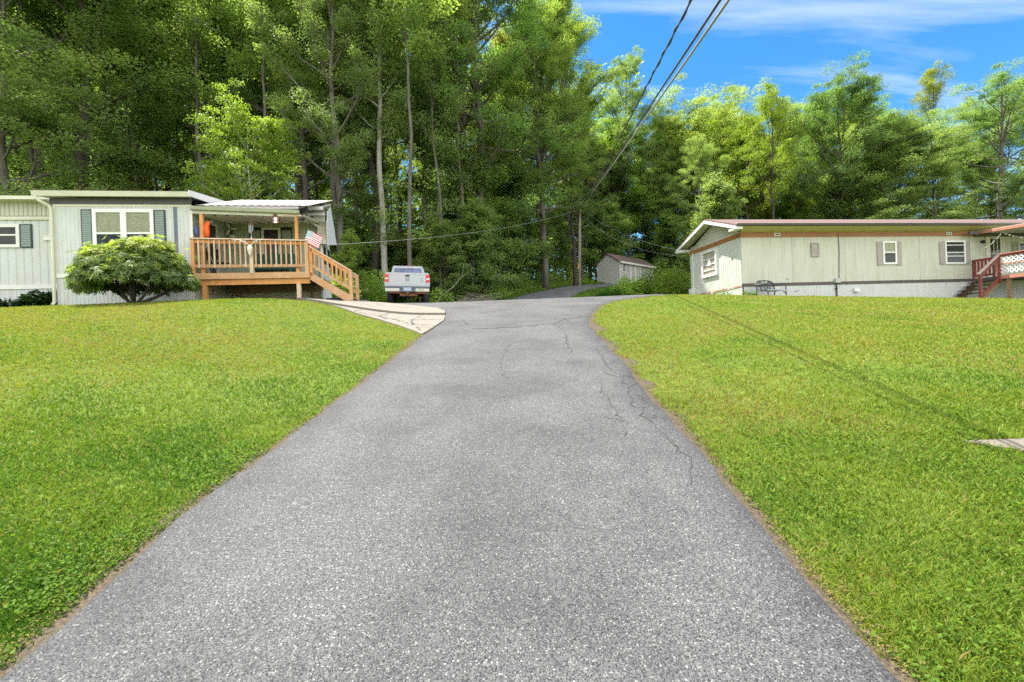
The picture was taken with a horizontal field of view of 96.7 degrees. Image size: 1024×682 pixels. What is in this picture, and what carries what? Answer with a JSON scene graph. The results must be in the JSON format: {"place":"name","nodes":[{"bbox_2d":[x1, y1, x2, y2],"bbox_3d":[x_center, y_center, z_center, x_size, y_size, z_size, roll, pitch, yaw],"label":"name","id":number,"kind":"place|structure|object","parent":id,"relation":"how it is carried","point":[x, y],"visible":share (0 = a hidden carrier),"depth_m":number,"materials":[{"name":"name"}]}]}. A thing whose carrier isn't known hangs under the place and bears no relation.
{"place":"outdoors","nodes":[
{"label":"outdoors","id":0,"kind":"place"},
{"bbox_2d":[0,294,898,681],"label":"driveway","id":1,"kind":"structure","parent":0,"point":[514,490],"depth_m":2.24,"materials":[{"name":"grey asphalt"}]},
{"bbox_2d":[296,298,444,314],"bbox_3d":[-4.112,-0.916,12.798,5.786,0.952,1.850,-2,0,24],"label":"concrete pad","id":2,"kind":"object","parent":1,"relation":"on","point":[395,308],"visible":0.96,"depth_m":12.16,"materials":[{"name":"beige concrete"}]},
{"bbox_2d":[384,266,429,302],"bbox_3d":[-4.721,-2.514,20.709,2.040,1.765,5.155,-1,4,-12],"label":"pickup truck","id":3,"kind":"object","parent":1,"relation":"on","point":[407,282],"visible":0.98,"depth_m":18.38,"materials":[{"name":"silver metal"}]},
{"bbox_2d":[0,304,942,681],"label":"dry clippings","id":4,"kind":"object","parent":1,"relation":"on","point":[684,426],"visible":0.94,"depth_m":2.01,"materials":[{"name":"brown plant"}]},
{"bbox_2d":[0,280,1023,681],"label":"ground","id":5,"kind":"structure","parent":0,"point":[368,356],"depth_m":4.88,"materials":[{"name":"green plant"}]},
{"bbox_2d":[13,289,56,306],"bbox_3d":[-13.751,-1.223,13.363,1.692,0.697,1.017,-2,0,0],"label":"hosta plant","id":6,"kind":"object","parent":5,"relation":"on","point":[29,298],"visible":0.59,"depth_m":13.07,"materials":[{"name":"green plant"}]},
{"bbox_2d":[0,0,77,193],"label":"slim tree","id":7,"kind":"object","parent":5,"relation":"on","point":[31,161],"visible":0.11,"depth_m":24.93,"materials":[{"name":"green plant"}]},
{"bbox_2d":[0,4,124,190],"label":"forest tree","id":8,"kind":"object","parent":5,"relation":"on","point":[10,161],"visible":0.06,"depth_m":31.31,"materials":[{"name":"green plant"}]},
{"bbox_2d":[34,0,138,188],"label":"slim tree","id":9,"kind":"object","parent":5,"relation":"on","point":[74,3],"visible":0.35,"depth_m":24.14,"materials":[{"name":"green plant"}]},
{"bbox_2d":[0,0,193,195],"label":"thick trunked tree","id":10,"kind":"object","parent":5,"relation":"on","point":[15,184],"visible":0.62,"depth_m":21.83,"materials":[{"name":"green plant"}]},
{"bbox_2d":[12,4,213,190],"bbox_3d":[-26.309,-16.706,31.521,9.117,30.222,9.565,-2,0,-10],"label":"forest tree","id":11,"kind":"object","parent":5,"relation":"on","point":[158,131],"visible":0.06,"depth_m":30.93,"materials":[{"name":"green plant"}]},
{"bbox_2d":[0,0,231,190],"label":"forest tree","id":12,"kind":"object","parent":5,"relation":"on","point":[126,158],"visible":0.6,"depth_m":24.59,"materials":[{"name":"green plant"}]},
{"bbox_2d":[64,0,175,190],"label":"slim tree","id":13,"kind":"object","parent":5,"relation":"on","point":[118,82],"visible":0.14,"depth_m":27.88,"materials":[{"name":"green plant"}]},
{"bbox_2d":[62,234,200,302],"bbox_3d":[-9.781,-1.814,11.738,3.089,1.938,2.559,-2,0,0],"label":"rhododendron bush","id":14,"kind":"object","parent":5,"relation":"on","point":[158,267],"visible":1,"depth_m":11.19,"materials":[{"name":"green plant"}]},
{"bbox_2d":[110,13,216,190],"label":"forest tree","id":15,"kind":"object","parent":5,"relation":"on","point":[167,140],"visible":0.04,"depth_m":37.13,"materials":[{"name":"green plant"}]},
{"bbox_2d":[0,189,335,304],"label":"mobile home","id":16,"kind":"object","parent":5,"relation":"on","point":[42,232],"visible":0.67,"depth_m":13.47,"materials":[{"name":"white metal"}]},
{"bbox_2d":[0,224,19,247],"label":"window","id":17,"kind":"structure","parent":16,"relation":"in","point":[9,233],"depth_m":13.50,"materials":[{"name":"white paint"}]},
{"bbox_2d":[91,209,154,245],"bbox_3d":[-11.107,-3.200,13.015,1.580,1.140,0.050,-2,0,-8],"label":"window","id":18,"kind":"structure","parent":16,"relation":"in","point":[124,223],"depth_m":12.99,"materials":[{"name":"white plastic"}]},
{"bbox_2d":[261,227,280,253],"bbox_3d":[-8.166,-3.207,15.450,0.610,1.290,0.050,-2,0,-8],"label":"window","id":19,"kind":"structure","parent":16,"relation":"in","point":[266,232],"depth_m":15.44,"materials":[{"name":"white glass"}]},
{"bbox_2d":[147,0,231,193],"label":"forest tree","id":20,"kind":"object","parent":5,"relation":"on","point":[209,77],"visible":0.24,"depth_m":32.05,"materials":[{"name":"green plant"}]},
{"bbox_2d":[161,0,232,195],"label":"slim tree","id":21,"kind":"object","parent":5,"relation":"on","point":[191,13],"visible":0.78,"depth_m":26.55,"materials":[{"name":"green plant"}]},
{"bbox_2d":[119,4,285,196],"bbox_3d":[-21.760,-17.499,33.087,11.837,30.629,11.154,-2,0,-32],"label":"forest tree","id":22,"kind":"object","parent":5,"relation":"on","point":[254,89],"visible":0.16,"depth_m":31.87,"materials":[{"name":"green plant"}]},
{"bbox_2d":[156,22,292,200],"bbox_3d":[-26.880,-18.735,41.599,12.543,30.231,14.946,-2,0,-44],"label":"forest tree","id":23,"kind":"object","parent":5,"relation":"on","point":[253,194],"visible":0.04,"depth_m":39.69,"materials":[{"name":"green plant"}]},
{"bbox_2d":[194,0,255,199],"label":"slim tree","id":24,"kind":"object","parent":5,"relation":"on","point":[234,40],"visible":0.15,"depth_m":33.28,"materials":[{"name":"green plant"}]},
{"bbox_2d":[179,77,312,200],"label":"dogwood tree","id":25,"kind":"object","parent":5,"relation":"on","point":[276,169],"visible":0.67,"depth_m":20.94,"materials":[{"name":"green plant"}]},
{"bbox_2d":[211,0,306,199],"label":"slim tree","id":26,"kind":"object","parent":5,"relation":"on","point":[248,59],"visible":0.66,"depth_m":26.20,"materials":[{"name":"green plant"}]},
{"bbox_2d":[205,7,324,199],"bbox_3d":[-18.994,-17.726,35.815,9.737,30.212,8.880,-2,0,26],"label":"forest tree","id":27,"kind":"object","parent":5,"relation":"on","point":[228,36],"visible":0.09,"depth_m":33.06,"materials":[{"name":"green plant"}]},
{"bbox_2d":[188,237,367,300],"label":"wooden deck","id":28,"kind":"structure","parent":5,"relation":"on","point":[254,280],"depth_m":13.50,"materials":[{"name":"brown wood"}]},
{"bbox_2d":[254,254,295,271],"bbox_3d":[-7.980,-2.473,15.230,1.300,0.950,0.460,-2,0,-8],"label":"porch bench","id":29,"kind":"object","parent":28,"relation":"on","point":[289,269],"visible":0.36,"depth_m":15.36,"materials":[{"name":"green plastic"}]},
{"bbox_2d":[225,0,348,197],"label":"forest tree","id":30,"kind":"object","parent":5,"relation":"on","point":[316,144],"visible":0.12,"depth_m":30.88,"materials":[{"name":"green plant"}]},
{"bbox_2d":[202,0,401,199],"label":"forest tree","id":31,"kind":"object","parent":5,"relation":"on","point":[306,166],"visible":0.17,"depth_m":29.25,"materials":[{"name":"green plant"}]},
{"bbox_2d":[304,0,348,254],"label":"slim tree","id":32,"kind":"object","parent":5,"relation":"on","point":[326,17],"visible":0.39,"depth_m":25.82,"materials":[{"name":"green plant"}]},
{"bbox_2d":[242,0,421,280],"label":"forest tree","id":33,"kind":"object","parent":5,"relation":"on","point":[323,130],"visible":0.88,"depth_m":23.85,"materials":[{"name":"green plant"}]},
{"bbox_2d":[6,54,690,279],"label":"wood","id":34,"kind":"object","parent":5,"relation":"on","point":[418,201],"visible":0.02,"depth_m":61.01,"materials":[{"name":"green plant"}]},
{"bbox_2d":[329,207,374,281],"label":"forest sapling","id":35,"kind":"object","parent":5,"relation":"on","point":[362,237],"visible":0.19,"depth_m":27.85,"materials":[{"name":"green plant"}]},
{"bbox_2d":[331,228,377,298],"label":"young tree","id":36,"kind":"object","parent":5,"relation":"on","point":[354,254],"visible":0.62,"depth_m":21.23,"materials":[{"name":"green plant"}]},
{"bbox_2d":[299,0,417,286],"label":"forest tree","id":37,"kind":"object","parent":5,"relation":"on","point":[371,162],"visible":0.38,"depth_m":27.18,"materials":[{"name":"green plant"}]},
{"bbox_2d":[317,0,418,296],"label":"pale barked tree","id":38,"kind":"object","parent":5,"relation":"on","point":[382,54],"visible":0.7,"depth_m":25.45,"materials":[{"name":"green plant"}]},
{"bbox_2d":[326,25,418,275],"bbox_3d":[-9.771,-17.412,34.736,8.521,28.989,9.343,-2,0,24],"label":"forest tree","id":39,"kind":"object","parent":5,"relation":"on","point":[386,170],"visible":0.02,"depth_m":34.64,"materials":[{"name":"green plant"}]},
{"bbox_2d":[332,305,445,334],"bbox_3d":[-2.583,-0.518,10.909,1.759,1.066,4.612,-2,0,-42],"label":"concrete pad","id":40,"kind":"object","parent":5,"relation":"on","point":[420,324],"visible":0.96,"depth_m":10.59,"materials":[{"name":"beige concrete"}]},
{"bbox_2d":[195,264,599,302],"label":"undergrowth","id":41,"kind":"object","parent":5,"relation":"on","point":[379,294],"visible":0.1,"depth_m":28.93,"materials":[{"name":"green plant"}]},
{"bbox_2d":[376,52,434,261],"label":"forest tree","id":42,"kind":"object","parent":5,"relation":"on","point":[403,194],"visible":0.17,"depth_m":42.33,"materials":[{"name":"green plant"}]},
{"bbox_2d":[376,230,442,297],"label":"forest sapling","id":43,"kind":"object","parent":5,"relation":"on","point":[401,244],"visible":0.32,"depth_m":28.18,"materials":[{"name":"green plant"}]},
{"bbox_2d":[367,0,463,301],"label":"slim tree","id":44,"kind":"object","parent":5,"relation":"on","point":[401,18],"visible":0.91,"depth_m":23.81,"materials":[{"name":"green plant"}]},
{"bbox_2d":[387,0,467,292],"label":"slim tree","id":45,"kind":"object","parent":5,"relation":"on","point":[424,197],"visible":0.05,"depth_m":30.28,"materials":[{"name":"green plant"}]},
{"bbox_2d":[391,0,475,299],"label":"slender tree","id":46,"kind":"object","parent":5,"relation":"on","point":[435,62],"visible":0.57,"depth_m":26.74,"materials":[{"name":"green plant"}]},
{"bbox_2d":[403,53,463,270],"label":"slender tree","id":47,"kind":"object","parent":5,"relation":"on","point":[429,162],"visible":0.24,"depth_m":28.39,"materials":[{"name":"green plant"}]},
{"bbox_2d":[412,219,487,301],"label":"young tree","id":48,"kind":"object","parent":5,"relation":"on","point":[448,248],"visible":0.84,"depth_m":25.64,"materials":[{"name":"green plant"}]},
{"bbox_2d":[433,0,486,290],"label":"slim tree","id":49,"kind":"object","parent":5,"relation":"on","point":[458,13],"visible":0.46,"depth_m":29.18,"materials":[{"name":"green plant"}]},
{"bbox_2d":[0,297,926,681],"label":"dirt edge","id":50,"kind":"structure","parent":5,"relation":"on","point":[42,637],"depth_m":2.29,"materials":[{"name":"soil"}]},
{"bbox_2d":[386,0,549,234],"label":"forest tree","id":51,"kind":"object","parent":5,"relation":"on","point":[484,89],"visible":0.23,"depth_m":30.50,"materials":[{"name":"green plant"}]},
{"bbox_2d":[428,197,530,300],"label":"young tree","id":52,"kind":"object","parent":5,"relation":"on","point":[473,215],"visible":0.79,"depth_m":26.72,"materials":[{"name":"green plant"}]},
{"bbox_2d":[420,138,556,287],"bbox_3d":[-2.292,-8.107,32.212,9.754,11.627,6.443,-2,0,-10],"label":"young tree","id":53,"kind":"object","parent":5,"relation":"on","point":[498,204],"visible":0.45,"depth_m":31.16,"materials":[{"name":"green plant"}]},
{"bbox_2d":[393,0,597,290],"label":"forest tree","id":54,"kind":"object","parent":5,"relation":"on","point":[521,32],"visible":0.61,"depth_m":30.53,"materials":[{"name":"green plant"}]},
{"bbox_2d":[455,29,548,272],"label":"forest tree","id":55,"kind":"object","parent":5,"relation":"on","point":[501,39],"visible":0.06,"depth_m":40.28,"materials":[{"name":"green plant"}]},
{"bbox_2d":[485,165,541,288],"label":"young tree","id":56,"kind":"object","parent":5,"relation":"on","point":[499,192],"visible":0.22,"depth_m":35.38,"materials":[{"name":"green plant"}]},
{"bbox_2d":[466,0,606,284],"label":"forest tree","id":57,"kind":"object","parent":5,"relation":"on","point":[563,104],"visible":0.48,"depth_m":36.10,"materials":[{"name":"green plant"}]},
{"bbox_2d":[485,0,610,287],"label":"forest tree","id":58,"kind":"object","parent":5,"relation":"on","point":[536,177],"visible":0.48,"depth_m":34.58,"materials":[{"name":"green plant"}]},
{"bbox_2d":[527,209,591,282],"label":"young tree","id":59,"kind":"object","parent":5,"relation":"on","point":[555,261],"visible":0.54,"depth_m":41.33,"materials":[{"name":"green plant"}]},
{"bbox_2d":[533,4,601,285],"bbox_3d":[5.143,-15.755,38.224,6.262,23.548,7.416,-2,0,-36],"label":"forest tree","id":60,"kind":"object","parent":5,"relation":"on","point":[571,75],"visible":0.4,"depth_m":37.95,"materials":[{"name":"green plant"}]},
{"bbox_2d":[517,0,628,280],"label":"forest tree","id":61,"kind":"object","parent":5,"relation":"on","point":[563,11],"visible":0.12,"depth_m":43.56,"materials":[{"name":"green plant"}]},
{"bbox_2d":[533,97,624,281],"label":"forest tree","id":62,"kind":"object","parent":5,"relation":"on","point":[587,227],"visible":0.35,"depth_m":42.02,"materials":[{"name":"green plant"}]},
{"bbox_2d":[578,204,580,284],"bbox_3d":[5.616,-7.787,37.985,0.597,7.310,0.330,-2,0,0],"label":"utility pole","id":63,"kind":"object","parent":5,"relation":"on","point":[579,252],"visible":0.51,"depth_m":37.89,"materials":[{"name":"brown wood"}]},
{"bbox_2d":[581,0,721,204],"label":"overhead wire","id":64,"kind":"object","parent":63,"relation":"attached to","point":[701,28],"visible":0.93,"depth_m":5.54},
{"bbox_2d":[587,0,729,198],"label":"overhead wire","id":65,"kind":"object","parent":63,"relation":"attached to","point":[703,35],"visible":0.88,"depth_m":5.57,"materials":[{"name":"black metal"}]},
{"bbox_2d":[546,132,631,279],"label":"forest tree","id":66,"kind":"object","parent":5,"relation":"on","point":[586,182],"visible":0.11,"depth_m":48.92,"materials":[{"name":"green plant"}]},
{"bbox_2d":[547,115,647,252],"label":"forest tree","id":67,"kind":"object","parent":5,"relation":"on","point":[621,201],"visible":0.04,"depth_m":50.90,"materials":[{"name":"green plant"}]},
{"bbox_2d":[569,201,644,271],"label":"young tree","id":68,"kind":"object","parent":5,"relation":"on","point":[596,254],"visible":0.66,"depth_m":43.92,"materials":[{"name":"green plant"}]},
{"bbox_2d":[573,116,659,258],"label":"forest tree","id":69,"kind":"object","parent":5,"relation":"on","point":[640,199],"visible":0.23,"depth_m":49.20,"materials":[{"name":"green plant"}]},
{"bbox_2d":[582,104,664,254],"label":"forest tree","id":70,"kind":"object","parent":5,"relation":"on","point":[635,187],"visible":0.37,"depth_m":49.28,"materials":[{"name":"green plant"}]},
{"bbox_2d":[594,253,655,283],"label":"garden shed","id":71,"kind":"structure","parent":5,"relation":"on","point":[612,268],"depth_m":41.10,"materials":[{"name":"grey wood"}]},
{"bbox_2d":[609,275,651,294],"bbox_3d":[7.054,-3.071,26.502,2.931,1.630,2.263,-2,0,0],"label":"green shrub","id":72,"kind":"object","parent":5,"relation":"on","point":[628,286],"visible":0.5,"depth_m":26.09,"materials":[{"name":"green plant"}]},
{"bbox_2d":[592,45,670,256],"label":"forest tree","id":73,"kind":"object","parent":5,"relation":"on","point":[634,61],"visible":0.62,"depth_m":48.97,"materials":[{"name":"green plant"}]},
{"bbox_2d":[632,132,699,268],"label":"forest tree","id":74,"kind":"object","parent":5,"relation":"on","point":[658,208],"visible":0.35,"depth_m":50.24,"materials":[{"name":"green plant"}]},
{"bbox_2d":[630,108,704,268],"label":"forest tree","id":75,"kind":"object","parent":5,"relation":"on","point":[672,127],"visible":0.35,"depth_m":50.23,"materials":[{"name":"green plant"}]},
{"bbox_2d":[645,207,689,276],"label":"young tree","id":76,"kind":"object","parent":5,"relation":"on","point":[667,230],"visible":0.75,"depth_m":47.20,"materials":[{"name":"green plant"}]},
{"bbox_2d":[651,262,690,294],"bbox_3d":[8.102,-2.879,23.203,2.048,2.390,2.012,-2,0,0],"label":"shrub","id":77,"kind":"object","parent":5,"relation":"on","point":[668,280],"visible":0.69,"depth_m":22.92,"materials":[{"name":"green plant"}]},
{"bbox_2d":[638,115,730,261],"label":"forest tree","id":78,"kind":"object","parent":5,"relation":"on","point":[710,121],"visible":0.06,"depth_m":53.12,"materials":[{"name":"green plant"}]},
{"bbox_2d":[632,72,773,279],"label":"forest tree","id":79,"kind":"object","parent":5,"relation":"on","point":[697,116],"visible":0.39,"depth_m":50.24,"materials":[{"name":"green plant"}]},
{"bbox_2d":[663,133,746,256],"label":"forest tree","id":80,"kind":"object","parent":5,"relation":"on","point":[698,141],"visible":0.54,"depth_m":39.60,"materials":[{"name":"green plant"}]},
{"bbox_2d":[676,169,748,285],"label":"forest tree","id":81,"kind":"object","parent":5,"relation":"on","point":[717,200],"visible":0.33,"depth_m":33.10,"materials":[{"name":"green plant"}]},
{"bbox_2d":[677,81,786,216],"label":"forest tree","id":82,"kind":"object","parent":5,"relation":"on","point":[722,113],"visible":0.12,"depth_m":53.30,"materials":[{"name":"green plant"}]},
{"bbox_2d":[701,113,810,218],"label":"forest tree","id":83,"kind":"object","parent":5,"relation":"on","point":[743,129],"visible":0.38,"depth_m":44.92,"materials":[{"name":"green plant"}]},
{"bbox_2d":[707,97,826,218],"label":"forest tree","id":84,"kind":"object","parent":5,"relation":"on","point":[779,143],"visible":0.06,"depth_m":49.89,"materials":[{"name":"green plant"}]},
{"bbox_2d":[728,75,808,218],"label":"forest tree","id":85,"kind":"object","parent":5,"relation":"on","point":[766,102],"visible":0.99,"depth_m":39.70,"materials":[{"name":"green plant"}]},
{"bbox_2d":[754,157,828,218],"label":"forest tree","id":86,"kind":"object","parent":5,"relation":"on","point":[797,201],"visible":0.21,"depth_m":44.59,"materials":[{"name":"green plant"}]},
{"bbox_2d":[806,161,876,218],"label":"forest tree","id":87,"kind":"object","parent":5,"relation":"on","point":[831,206],"visible":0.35,"depth_m":39.38,"materials":[{"name":"green plant"}]},
{"bbox_2d":[770,50,922,218],"bbox_3d":[29.144,-14.126,39.739,10.592,19.893,10.286,-2,0,-43],"label":"oak tree","id":88,"kind":"object","parent":5,"relation":"on","point":[860,101],"visible":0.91,"depth_m":38.48,"materials":[{"name":"green plant"}]},
{"bbox_2d":[676,219,1023,298],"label":"mobile home","id":89,"kind":"object","parent":5,"relation":"on","point":[879,257],"visible":0.76,"depth_m":19.40,"materials":[{"name":"beige metal"}]},
{"bbox_2d":[701,248,717,278],"bbox_3d":[8.964,-3.513,20.691,0.080,1.180,1.200,-2,0,-8],"label":"window","id":90,"kind":"structure","parent":89,"relation":"in","point":[709,259],"depth_m":20.66,"materials":[{"name":"white plastic"}]},
{"bbox_2d":[944,240,965,263],"bbox_3d":[19.365,-3.878,19.882,1.040,1.020,0.050,-2,0,-8],"label":"window","id":91,"kind":"structure","parent":89,"relation":"in","point":[955,250],"depth_m":19.88,"materials":[{"name":"white plastic"}]},
{"bbox_2d":[985,236,1005,276],"bbox_3d":[21.440,-3.717,20.156,0.950,1.860,0.080,-2,0,-8],"label":"door","id":92,"kind":"structure","parent":89,"relation":"in","point":[998,247],"depth_m":20.17,"materials":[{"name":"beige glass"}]},
{"bbox_2d":[819,106,954,218],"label":"forest tree","id":93,"kind":"object","parent":5,"relation":"on","point":[857,207],"visible":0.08,"depth_m":42.90,"materials":[{"name":"green plant"}]},
{"bbox_2d":[844,108,983,218],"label":"forest tree","id":94,"kind":"object","parent":5,"relation":"on","point":[877,201],"visible":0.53,"depth_m":36.32,"materials":[{"name":"green plant"}]},
{"bbox_2d":[866,106,992,218],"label":"forest tree","id":95,"kind":"object","parent":5,"relation":"on","point":[947,140],"visible":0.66,"depth_m":35.15,"materials":[{"name":"green plant"}]},
{"bbox_2d":[895,59,974,218],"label":"forest tree","id":96,"kind":"object","parent":5,"relation":"on","point":[929,80],"visible":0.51,"depth_m":49.36,"materials":[{"name":"green plant"}]},
{"bbox_2d":[886,92,1023,218],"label":"forest tree","id":97,"kind":"object","parent":5,"relation":"on","point":[1021,154],"visible":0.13,"depth_m":40.27,"materials":[{"name":"green plant"}]},
{"bbox_2d":[912,136,1023,218],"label":"forest tree","id":98,"kind":"object","parent":5,"relation":"on","point":[981,190],"visible":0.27,"depth_m":38.51,"materials":[{"name":"green plant"}]},
{"bbox_2d":[922,57,1023,218],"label":"forest tree","id":99,"kind":"object","parent":5,"relation":"on","point":[986,122],"visible":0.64,"depth_m":36.02,"materials":[{"name":"green plant"}]},
{"bbox_2d":[955,250,1023,297],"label":"red deck","id":100,"kind":"structure","parent":5,"relation":"on","point":[997,264],"depth_m":18.96,"materials":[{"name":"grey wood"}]},
{"bbox_2d":[9,0,1023,278],"label":"sky","id":101,"kind":"structure","parent":0,"point":[791,42],"materials":[{"name":"blue"}]},
{"bbox_2d":[508,282,652,299],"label":"side road","id":102,"kind":"structure","parent":0,"point":[565,292],"depth_m":32.12,"materials":[{"name":"grey asphalt"}]},
{"bbox_2d":[495,282,687,299],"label":"verge grass","id":103,"kind":"structure","parent":0,"point":[591,292],"depth_m":32.30,"materials":[{"name":"green plant"}]},
{"bbox_2d":[963,438,1023,452],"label":"path","id":104,"kind":"structure","parent":0,"point":[1016,442],"depth_m":3.25,"materials":[{"name":"beige concrete"}]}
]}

